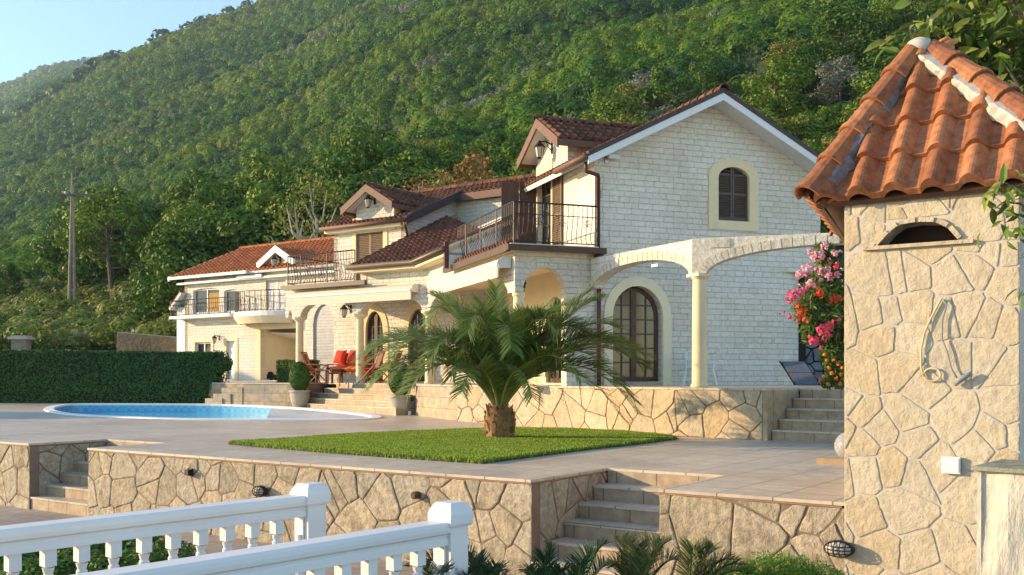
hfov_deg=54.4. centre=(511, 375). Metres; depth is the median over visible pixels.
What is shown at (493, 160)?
broadleaf tree
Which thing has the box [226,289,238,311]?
window
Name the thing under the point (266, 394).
tiled wall
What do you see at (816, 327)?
oleander
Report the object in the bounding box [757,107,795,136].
broadleaf tree
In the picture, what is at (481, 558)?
cycad
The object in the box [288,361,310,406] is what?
potted topiary
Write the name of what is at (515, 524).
stone wall
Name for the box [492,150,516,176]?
broadleaf tree
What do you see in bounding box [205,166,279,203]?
broadleaf tree
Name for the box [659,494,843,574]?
stone wall
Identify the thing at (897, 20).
broadleaf tree
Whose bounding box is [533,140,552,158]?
wall lantern
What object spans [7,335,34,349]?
gate pillar
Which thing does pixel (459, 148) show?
broadleaf tree
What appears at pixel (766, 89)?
broadleaf tree
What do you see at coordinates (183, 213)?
broadleaf tree
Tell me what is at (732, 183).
window
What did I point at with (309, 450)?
lawn border
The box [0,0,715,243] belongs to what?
forest
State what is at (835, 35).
broadleaf tree
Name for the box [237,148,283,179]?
broadleaf tree
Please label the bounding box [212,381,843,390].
podium floor
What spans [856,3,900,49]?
broadleaf tree
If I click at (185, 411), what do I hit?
swimming pool
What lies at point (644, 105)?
olive tree
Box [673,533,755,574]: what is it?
cycad
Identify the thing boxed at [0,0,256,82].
sky
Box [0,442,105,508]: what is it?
stone wall
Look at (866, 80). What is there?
broadleaf tree
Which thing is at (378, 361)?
garden chair
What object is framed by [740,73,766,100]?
broadleaf tree
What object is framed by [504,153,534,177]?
broadleaf tree
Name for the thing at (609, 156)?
security camera
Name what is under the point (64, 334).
shrub
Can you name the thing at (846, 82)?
broadleaf tree
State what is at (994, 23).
broadleaf tree
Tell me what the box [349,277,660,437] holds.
palm tree
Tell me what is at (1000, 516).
stone pillar
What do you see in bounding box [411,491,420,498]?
round spotlight
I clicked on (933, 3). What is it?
broadleaf tree
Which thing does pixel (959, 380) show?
cord with clip
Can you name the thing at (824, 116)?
undergrowth
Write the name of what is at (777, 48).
broadleaf tree
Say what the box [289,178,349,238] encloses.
broadleaf tree
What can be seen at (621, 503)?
stairs
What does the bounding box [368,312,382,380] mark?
door
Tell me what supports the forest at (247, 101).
on the hills
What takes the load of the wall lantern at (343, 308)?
attached to the villa
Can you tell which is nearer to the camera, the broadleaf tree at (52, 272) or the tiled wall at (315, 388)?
the tiled wall at (315, 388)
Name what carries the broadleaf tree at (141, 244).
on the hills
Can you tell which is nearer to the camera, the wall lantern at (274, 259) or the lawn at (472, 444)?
the lawn at (472, 444)
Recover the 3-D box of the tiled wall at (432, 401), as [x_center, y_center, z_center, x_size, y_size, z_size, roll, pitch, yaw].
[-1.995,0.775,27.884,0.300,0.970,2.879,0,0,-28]
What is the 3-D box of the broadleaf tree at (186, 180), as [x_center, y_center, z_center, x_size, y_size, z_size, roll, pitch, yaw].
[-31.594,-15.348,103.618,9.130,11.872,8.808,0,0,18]
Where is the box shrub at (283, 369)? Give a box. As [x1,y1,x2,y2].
[276,359,320,381]
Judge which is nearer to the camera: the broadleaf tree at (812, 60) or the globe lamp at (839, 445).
the globe lamp at (839, 445)
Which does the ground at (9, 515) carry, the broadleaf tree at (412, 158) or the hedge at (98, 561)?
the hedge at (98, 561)
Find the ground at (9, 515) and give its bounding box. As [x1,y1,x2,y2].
[0,471,607,574]
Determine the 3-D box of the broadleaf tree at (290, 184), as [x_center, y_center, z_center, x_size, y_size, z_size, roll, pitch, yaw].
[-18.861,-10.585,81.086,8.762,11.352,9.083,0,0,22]
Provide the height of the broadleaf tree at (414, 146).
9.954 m
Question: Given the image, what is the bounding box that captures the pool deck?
[0,394,942,512]
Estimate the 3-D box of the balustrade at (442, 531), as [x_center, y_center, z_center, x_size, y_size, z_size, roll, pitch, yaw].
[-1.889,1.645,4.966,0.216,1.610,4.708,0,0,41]
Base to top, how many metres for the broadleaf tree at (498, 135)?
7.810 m
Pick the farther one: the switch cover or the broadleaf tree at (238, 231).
the broadleaf tree at (238, 231)
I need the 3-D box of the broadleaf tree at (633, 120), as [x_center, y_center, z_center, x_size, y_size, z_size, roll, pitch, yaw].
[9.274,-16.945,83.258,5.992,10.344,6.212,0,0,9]
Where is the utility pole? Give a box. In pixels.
[59,173,90,299]
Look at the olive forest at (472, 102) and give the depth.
229.98 m
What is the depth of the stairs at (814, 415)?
19.47 m
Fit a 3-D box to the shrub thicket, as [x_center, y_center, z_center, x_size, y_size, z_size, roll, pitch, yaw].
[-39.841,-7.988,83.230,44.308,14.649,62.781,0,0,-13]
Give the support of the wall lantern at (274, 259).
attached to the house
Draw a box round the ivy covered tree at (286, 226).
[267,170,345,240]
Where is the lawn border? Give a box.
[228,438,678,463]
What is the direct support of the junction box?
attached to the stone wall at (515, 524)
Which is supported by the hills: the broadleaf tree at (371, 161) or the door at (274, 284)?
the broadleaf tree at (371, 161)
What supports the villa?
on the podium floor
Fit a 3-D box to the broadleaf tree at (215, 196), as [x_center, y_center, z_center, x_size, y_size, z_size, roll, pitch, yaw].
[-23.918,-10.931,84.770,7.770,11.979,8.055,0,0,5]
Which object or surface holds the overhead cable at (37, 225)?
attached to the utility pole
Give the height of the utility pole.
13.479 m
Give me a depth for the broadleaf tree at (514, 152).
81.28 m
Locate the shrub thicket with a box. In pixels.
[0,269,176,351]
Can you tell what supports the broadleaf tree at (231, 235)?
on the hills
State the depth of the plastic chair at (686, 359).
24.80 m
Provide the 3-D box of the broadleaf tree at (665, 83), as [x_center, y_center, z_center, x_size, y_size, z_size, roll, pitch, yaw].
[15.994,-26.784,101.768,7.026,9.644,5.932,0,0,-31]
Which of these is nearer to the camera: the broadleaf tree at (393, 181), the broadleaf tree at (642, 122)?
the broadleaf tree at (393, 181)
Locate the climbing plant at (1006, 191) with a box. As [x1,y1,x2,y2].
[977,162,1023,312]
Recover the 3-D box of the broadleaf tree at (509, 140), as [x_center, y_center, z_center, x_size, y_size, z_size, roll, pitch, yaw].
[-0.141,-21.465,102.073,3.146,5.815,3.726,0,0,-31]
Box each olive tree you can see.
[626,97,656,118]
[628,65,693,109]
[639,104,671,122]
[806,54,865,106]
[882,26,920,70]
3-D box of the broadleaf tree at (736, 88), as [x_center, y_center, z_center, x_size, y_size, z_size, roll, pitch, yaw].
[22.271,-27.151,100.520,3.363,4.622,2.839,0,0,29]
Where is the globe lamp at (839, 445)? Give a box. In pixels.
[834,432,843,458]
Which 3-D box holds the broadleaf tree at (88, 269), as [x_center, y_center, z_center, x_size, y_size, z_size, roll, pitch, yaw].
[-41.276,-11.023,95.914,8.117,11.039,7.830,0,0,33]
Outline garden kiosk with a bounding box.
[794,36,1023,574]
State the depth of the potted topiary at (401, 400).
29.12 m
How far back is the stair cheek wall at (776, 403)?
19.62 m
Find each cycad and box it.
[404,549,481,574]
[454,541,516,574]
[516,540,575,574]
[562,533,615,574]
[604,530,686,574]
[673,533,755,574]
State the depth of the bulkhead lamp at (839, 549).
9.81 m
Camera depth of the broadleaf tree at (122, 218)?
87.29 m
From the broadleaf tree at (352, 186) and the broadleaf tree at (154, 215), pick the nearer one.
the broadleaf tree at (352, 186)
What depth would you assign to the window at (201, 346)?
52.20 m
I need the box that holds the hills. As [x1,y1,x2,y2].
[0,0,943,393]
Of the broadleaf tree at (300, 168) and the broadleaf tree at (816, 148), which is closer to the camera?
the broadleaf tree at (816, 148)
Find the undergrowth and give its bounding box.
[653,0,1009,232]
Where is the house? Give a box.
[168,236,335,386]
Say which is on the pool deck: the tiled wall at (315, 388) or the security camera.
the tiled wall at (315, 388)
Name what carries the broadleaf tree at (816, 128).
on the hills
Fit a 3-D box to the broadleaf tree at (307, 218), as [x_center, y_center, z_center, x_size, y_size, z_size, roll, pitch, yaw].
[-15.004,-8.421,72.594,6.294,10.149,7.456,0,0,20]
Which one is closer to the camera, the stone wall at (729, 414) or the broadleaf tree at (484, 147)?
the stone wall at (729, 414)
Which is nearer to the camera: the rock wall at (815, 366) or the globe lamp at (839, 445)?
the globe lamp at (839, 445)
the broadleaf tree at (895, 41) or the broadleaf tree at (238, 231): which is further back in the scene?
the broadleaf tree at (895, 41)
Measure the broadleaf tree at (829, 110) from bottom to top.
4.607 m
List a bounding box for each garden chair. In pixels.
[300,352,326,382]
[357,350,384,383]
[376,350,401,382]
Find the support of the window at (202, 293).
in the house
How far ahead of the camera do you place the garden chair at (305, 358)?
35.04 m
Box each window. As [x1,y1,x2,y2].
[195,288,218,313]
[197,342,210,351]
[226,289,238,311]
[719,168,746,221]
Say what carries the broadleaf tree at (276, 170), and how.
on the hills
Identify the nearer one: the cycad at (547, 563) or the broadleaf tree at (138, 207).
the cycad at (547, 563)
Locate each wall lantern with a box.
[212,335,219,343]
[271,255,280,266]
[340,304,351,317]
[364,195,375,207]
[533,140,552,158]
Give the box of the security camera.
[604,154,619,162]
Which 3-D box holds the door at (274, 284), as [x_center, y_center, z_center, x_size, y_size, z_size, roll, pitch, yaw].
[-11.540,-4.150,48.986,1.316,1.800,0.046,0,0,35]
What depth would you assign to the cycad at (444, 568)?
6.67 m
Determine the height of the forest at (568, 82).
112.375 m
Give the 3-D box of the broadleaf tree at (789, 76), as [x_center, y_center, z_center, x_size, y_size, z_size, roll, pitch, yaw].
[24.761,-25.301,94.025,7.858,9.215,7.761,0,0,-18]
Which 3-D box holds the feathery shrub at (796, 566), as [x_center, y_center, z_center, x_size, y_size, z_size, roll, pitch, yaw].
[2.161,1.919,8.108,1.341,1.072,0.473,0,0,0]
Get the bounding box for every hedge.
[0,349,224,402]
[0,535,196,574]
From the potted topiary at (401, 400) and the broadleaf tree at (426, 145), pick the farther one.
the broadleaf tree at (426, 145)
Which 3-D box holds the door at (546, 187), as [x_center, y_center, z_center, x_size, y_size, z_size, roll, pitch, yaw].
[1.041,-4.375,27.852,0.060,2.350,0.956,0,0,-20]
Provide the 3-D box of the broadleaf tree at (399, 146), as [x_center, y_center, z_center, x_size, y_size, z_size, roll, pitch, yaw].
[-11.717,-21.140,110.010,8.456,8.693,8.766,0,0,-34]
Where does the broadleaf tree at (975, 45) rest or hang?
on the ground at (9, 515)
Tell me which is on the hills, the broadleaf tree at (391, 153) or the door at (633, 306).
the broadleaf tree at (391, 153)
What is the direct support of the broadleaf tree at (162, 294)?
on the hills
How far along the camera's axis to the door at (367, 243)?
36.22 m
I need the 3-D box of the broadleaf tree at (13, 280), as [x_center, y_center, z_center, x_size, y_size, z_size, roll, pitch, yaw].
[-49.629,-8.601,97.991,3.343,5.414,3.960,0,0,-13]
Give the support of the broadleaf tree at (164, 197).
on the hills
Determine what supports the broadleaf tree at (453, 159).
on the hills
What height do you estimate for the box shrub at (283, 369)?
0.891 m
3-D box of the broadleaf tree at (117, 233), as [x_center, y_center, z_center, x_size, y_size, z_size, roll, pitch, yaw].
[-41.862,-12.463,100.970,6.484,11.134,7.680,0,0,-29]
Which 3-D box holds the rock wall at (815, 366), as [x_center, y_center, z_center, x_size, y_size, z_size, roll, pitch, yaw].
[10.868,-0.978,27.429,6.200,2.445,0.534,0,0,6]
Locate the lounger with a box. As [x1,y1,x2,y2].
[779,360,819,384]
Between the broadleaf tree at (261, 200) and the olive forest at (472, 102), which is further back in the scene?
the olive forest at (472, 102)
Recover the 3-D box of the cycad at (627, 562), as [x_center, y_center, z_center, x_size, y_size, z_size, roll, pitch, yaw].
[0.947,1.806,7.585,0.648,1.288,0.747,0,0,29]
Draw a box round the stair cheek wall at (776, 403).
[763,390,798,440]
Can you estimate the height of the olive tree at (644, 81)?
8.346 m
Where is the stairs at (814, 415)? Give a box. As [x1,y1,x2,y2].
[772,390,843,442]
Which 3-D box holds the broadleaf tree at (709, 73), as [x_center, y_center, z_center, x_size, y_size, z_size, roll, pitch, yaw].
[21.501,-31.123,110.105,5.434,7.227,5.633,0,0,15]
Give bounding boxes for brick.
[817,457,843,464]
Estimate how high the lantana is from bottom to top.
0.707 m
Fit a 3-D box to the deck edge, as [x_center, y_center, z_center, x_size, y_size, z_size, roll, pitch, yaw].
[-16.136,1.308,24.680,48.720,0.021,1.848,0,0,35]
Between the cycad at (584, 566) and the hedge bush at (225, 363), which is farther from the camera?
the hedge bush at (225, 363)
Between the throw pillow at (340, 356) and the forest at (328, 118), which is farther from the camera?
the forest at (328, 118)
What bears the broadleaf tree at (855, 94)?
on the hills
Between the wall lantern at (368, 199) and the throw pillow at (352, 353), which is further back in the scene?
the wall lantern at (368, 199)
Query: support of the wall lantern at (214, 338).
attached to the house
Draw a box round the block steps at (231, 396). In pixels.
[205,388,242,404]
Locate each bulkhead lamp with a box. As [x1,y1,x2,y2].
[252,485,267,496]
[823,540,854,557]
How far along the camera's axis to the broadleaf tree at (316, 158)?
95.06 m
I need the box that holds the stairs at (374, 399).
[306,384,415,415]
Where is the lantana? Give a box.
[818,352,843,389]
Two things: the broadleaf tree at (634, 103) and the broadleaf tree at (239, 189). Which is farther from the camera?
the broadleaf tree at (634, 103)
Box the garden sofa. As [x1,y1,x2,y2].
[325,353,372,382]
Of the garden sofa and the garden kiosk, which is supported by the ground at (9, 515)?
the garden kiosk
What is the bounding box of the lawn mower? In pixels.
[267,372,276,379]
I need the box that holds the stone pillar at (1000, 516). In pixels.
[972,459,1023,574]
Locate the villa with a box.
[281,83,843,386]
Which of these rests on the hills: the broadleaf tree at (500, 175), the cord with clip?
the broadleaf tree at (500, 175)
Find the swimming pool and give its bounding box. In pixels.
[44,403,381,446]
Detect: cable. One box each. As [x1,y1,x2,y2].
[0,193,69,235]
[0,196,79,248]
[920,299,941,381]
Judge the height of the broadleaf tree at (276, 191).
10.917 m
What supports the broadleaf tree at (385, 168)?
on the hills
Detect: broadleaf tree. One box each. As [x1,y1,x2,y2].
[0,262,25,296]
[29,201,130,286]
[46,256,65,280]
[50,183,156,297]
[68,198,135,281]
[87,184,156,275]
[126,204,169,268]
[128,249,174,319]
[129,219,212,319]
[129,237,152,276]
[147,217,173,235]
[153,201,240,293]
[154,167,229,221]
[159,181,193,223]
[161,194,209,241]
[174,206,279,291]
[190,177,248,260]
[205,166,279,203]
[217,205,286,255]
[219,180,252,251]
[228,180,312,250]
[229,174,319,251]
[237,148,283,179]
[239,183,305,246]
[244,156,309,186]
[254,193,336,244]
[282,161,317,190]
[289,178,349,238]
[302,120,429,197]
[302,146,343,181]
[302,172,373,238]
[317,145,387,216]
[328,127,370,157]
[338,167,401,218]
[362,162,406,179]
[373,146,445,177]
[381,167,428,190]
[384,141,417,150]
[390,143,426,157]
[401,138,438,149]
[408,166,463,184]
[419,172,458,188]
[421,147,440,165]
[429,136,469,162]
[432,148,496,184]
[448,146,466,162]
[450,156,505,180]
[462,138,498,157]
[476,128,507,153]
[482,170,503,179]
[487,145,511,163]
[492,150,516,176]
[493,128,530,176]
[502,137,520,149]
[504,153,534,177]
[515,123,533,148]
[579,94,651,121]
[585,88,617,118]
[592,97,636,122]
[602,102,632,123]
[606,114,647,124]
[614,82,656,112]
[634,119,651,124]
[636,65,696,116]
[682,59,725,97]
[728,83,748,102]
[740,53,815,121]
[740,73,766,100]
[756,86,773,107]
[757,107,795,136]
[761,37,804,80]
[773,44,823,97]
[777,85,803,119]
[780,115,814,141]
[790,111,829,145]
[797,2,894,63]
[802,139,827,153]
[806,65,836,105]
[815,106,841,136]
[820,130,837,150]
[820,217,830,232]
[829,58,847,97]
[832,106,850,131]
[835,68,881,125]
[846,55,864,90]
[850,74,875,99]
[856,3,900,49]
[857,28,913,77]
[863,0,1023,94]
[872,0,932,43]
[873,0,941,28]
[976,6,1013,56]
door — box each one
[229,341,234,378]
[268,279,284,308]
[357,232,382,279]
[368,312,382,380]
[410,310,424,380]
[542,180,550,244]
[549,298,560,382]
[613,288,656,381]
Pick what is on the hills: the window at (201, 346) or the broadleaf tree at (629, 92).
the broadleaf tree at (629, 92)
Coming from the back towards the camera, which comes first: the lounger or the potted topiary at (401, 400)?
the potted topiary at (401, 400)
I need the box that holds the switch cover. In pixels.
[941,456,960,473]
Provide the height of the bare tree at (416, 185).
12.066 m
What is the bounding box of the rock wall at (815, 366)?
[806,303,843,384]
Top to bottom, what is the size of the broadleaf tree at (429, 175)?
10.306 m
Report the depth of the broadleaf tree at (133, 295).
72.43 m
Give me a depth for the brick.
14.14 m
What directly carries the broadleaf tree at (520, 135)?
on the hills
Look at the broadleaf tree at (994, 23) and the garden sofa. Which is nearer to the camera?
the garden sofa
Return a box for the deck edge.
[0,441,842,507]
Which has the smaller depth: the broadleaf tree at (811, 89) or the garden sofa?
the garden sofa
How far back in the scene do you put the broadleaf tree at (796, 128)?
80.75 m
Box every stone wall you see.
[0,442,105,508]
[88,451,606,574]
[116,332,176,352]
[457,387,762,439]
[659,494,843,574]
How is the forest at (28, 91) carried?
on the hills
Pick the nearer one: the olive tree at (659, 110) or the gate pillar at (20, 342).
the gate pillar at (20, 342)
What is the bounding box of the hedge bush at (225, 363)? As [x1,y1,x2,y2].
[206,350,232,385]
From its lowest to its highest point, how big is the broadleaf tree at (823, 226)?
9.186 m
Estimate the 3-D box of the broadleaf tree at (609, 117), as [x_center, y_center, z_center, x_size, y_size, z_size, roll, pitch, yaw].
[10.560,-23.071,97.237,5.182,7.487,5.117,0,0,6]
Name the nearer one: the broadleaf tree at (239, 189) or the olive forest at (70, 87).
the broadleaf tree at (239, 189)
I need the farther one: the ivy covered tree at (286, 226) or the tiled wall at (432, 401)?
the ivy covered tree at (286, 226)
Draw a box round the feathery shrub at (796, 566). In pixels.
[711,548,851,574]
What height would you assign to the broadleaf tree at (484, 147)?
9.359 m
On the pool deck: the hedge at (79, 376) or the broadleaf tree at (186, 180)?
the hedge at (79, 376)
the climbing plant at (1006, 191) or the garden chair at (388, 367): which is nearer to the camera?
the climbing plant at (1006, 191)
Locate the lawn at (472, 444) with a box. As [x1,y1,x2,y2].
[229,427,676,461]
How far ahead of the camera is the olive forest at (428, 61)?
332.22 m
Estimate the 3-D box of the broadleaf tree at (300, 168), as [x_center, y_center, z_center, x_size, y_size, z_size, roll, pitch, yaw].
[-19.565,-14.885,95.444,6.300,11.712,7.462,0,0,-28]
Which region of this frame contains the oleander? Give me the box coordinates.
[779,241,843,388]
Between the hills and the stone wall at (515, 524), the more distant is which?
the hills
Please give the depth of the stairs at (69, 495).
18.43 m
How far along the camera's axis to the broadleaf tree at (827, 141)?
76.22 m
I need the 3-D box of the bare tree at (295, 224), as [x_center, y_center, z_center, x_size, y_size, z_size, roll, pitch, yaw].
[-13.259,-5.504,60.196,4.930,10.561,4.831,0,0,34]
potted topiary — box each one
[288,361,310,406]
[388,363,412,409]
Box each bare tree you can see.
[256,194,324,243]
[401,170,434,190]
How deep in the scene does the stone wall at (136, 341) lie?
53.90 m
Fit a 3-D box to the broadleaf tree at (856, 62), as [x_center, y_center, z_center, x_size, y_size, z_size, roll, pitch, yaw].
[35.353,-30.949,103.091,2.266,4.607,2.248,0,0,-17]
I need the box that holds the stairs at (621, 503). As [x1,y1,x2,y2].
[531,471,714,574]
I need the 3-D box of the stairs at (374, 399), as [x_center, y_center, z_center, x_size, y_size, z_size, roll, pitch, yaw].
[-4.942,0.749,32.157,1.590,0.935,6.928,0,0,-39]
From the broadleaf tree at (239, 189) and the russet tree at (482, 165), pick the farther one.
the broadleaf tree at (239, 189)
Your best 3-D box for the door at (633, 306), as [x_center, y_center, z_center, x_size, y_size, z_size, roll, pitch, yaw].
[3.061,-1.038,25.269,1.361,2.365,0.082,0,0,-20]
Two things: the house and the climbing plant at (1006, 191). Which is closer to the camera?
the climbing plant at (1006, 191)
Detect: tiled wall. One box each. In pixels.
[209,384,242,397]
[243,384,286,405]
[287,384,322,406]
[416,386,456,420]
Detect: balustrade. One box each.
[0,482,330,574]
[73,500,473,574]
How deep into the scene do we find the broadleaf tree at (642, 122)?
82.32 m
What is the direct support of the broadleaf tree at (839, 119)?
on the hills
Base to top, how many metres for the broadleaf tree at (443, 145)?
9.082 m
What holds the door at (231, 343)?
in the house
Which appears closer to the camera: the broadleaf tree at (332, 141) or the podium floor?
the podium floor
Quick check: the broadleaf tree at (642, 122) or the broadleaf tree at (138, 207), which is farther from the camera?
the broadleaf tree at (138, 207)
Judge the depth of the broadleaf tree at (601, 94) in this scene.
108.18 m
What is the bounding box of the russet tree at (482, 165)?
[414,149,496,188]
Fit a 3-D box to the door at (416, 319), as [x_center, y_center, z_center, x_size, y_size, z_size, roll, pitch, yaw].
[-3.226,-1.067,35.099,0.885,2.505,0.082,0,0,35]
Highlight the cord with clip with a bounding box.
[941,298,972,385]
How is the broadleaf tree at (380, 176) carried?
on the hills
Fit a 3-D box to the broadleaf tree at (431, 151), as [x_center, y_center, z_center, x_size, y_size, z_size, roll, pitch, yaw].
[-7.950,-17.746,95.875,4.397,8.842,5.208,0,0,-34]
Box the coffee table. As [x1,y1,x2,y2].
[315,369,343,382]
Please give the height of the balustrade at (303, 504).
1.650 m
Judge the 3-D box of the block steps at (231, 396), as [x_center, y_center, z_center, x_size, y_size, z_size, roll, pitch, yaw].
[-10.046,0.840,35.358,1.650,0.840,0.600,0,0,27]
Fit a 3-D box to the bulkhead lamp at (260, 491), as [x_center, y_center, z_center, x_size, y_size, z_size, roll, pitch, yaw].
[-3.747,1.708,14.731,0.250,0.170,0.134,0,0,35]
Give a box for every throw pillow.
[333,350,346,362]
[346,350,355,362]
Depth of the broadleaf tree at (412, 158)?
80.95 m
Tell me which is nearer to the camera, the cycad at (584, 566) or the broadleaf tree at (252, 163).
the cycad at (584, 566)
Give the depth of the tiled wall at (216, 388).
35.96 m
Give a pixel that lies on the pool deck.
(785, 471)
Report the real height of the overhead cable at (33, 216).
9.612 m
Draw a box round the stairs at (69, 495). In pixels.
[30,441,147,516]
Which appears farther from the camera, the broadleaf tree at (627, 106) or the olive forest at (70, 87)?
the olive forest at (70, 87)
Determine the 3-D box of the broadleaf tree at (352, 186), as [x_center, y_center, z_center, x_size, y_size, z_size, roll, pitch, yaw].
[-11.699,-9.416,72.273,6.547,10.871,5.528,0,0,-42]
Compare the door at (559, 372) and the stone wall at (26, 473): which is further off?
the door at (559, 372)
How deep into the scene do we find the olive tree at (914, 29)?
101.00 m
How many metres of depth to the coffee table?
33.84 m
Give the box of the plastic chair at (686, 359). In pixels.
[682,350,717,385]
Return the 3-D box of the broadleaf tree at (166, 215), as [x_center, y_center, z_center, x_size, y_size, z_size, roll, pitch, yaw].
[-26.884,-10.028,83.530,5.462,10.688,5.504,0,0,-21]
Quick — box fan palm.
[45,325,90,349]
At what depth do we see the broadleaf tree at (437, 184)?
69.88 m
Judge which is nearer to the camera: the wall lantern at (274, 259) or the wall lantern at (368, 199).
the wall lantern at (368, 199)
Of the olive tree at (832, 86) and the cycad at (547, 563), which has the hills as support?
the olive tree at (832, 86)
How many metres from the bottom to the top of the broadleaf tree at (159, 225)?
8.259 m
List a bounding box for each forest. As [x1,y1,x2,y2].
[0,0,263,132]
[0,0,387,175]
[0,0,485,229]
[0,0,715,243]
[0,0,981,285]
[3,3,285,131]
[156,0,569,173]
[389,3,747,138]

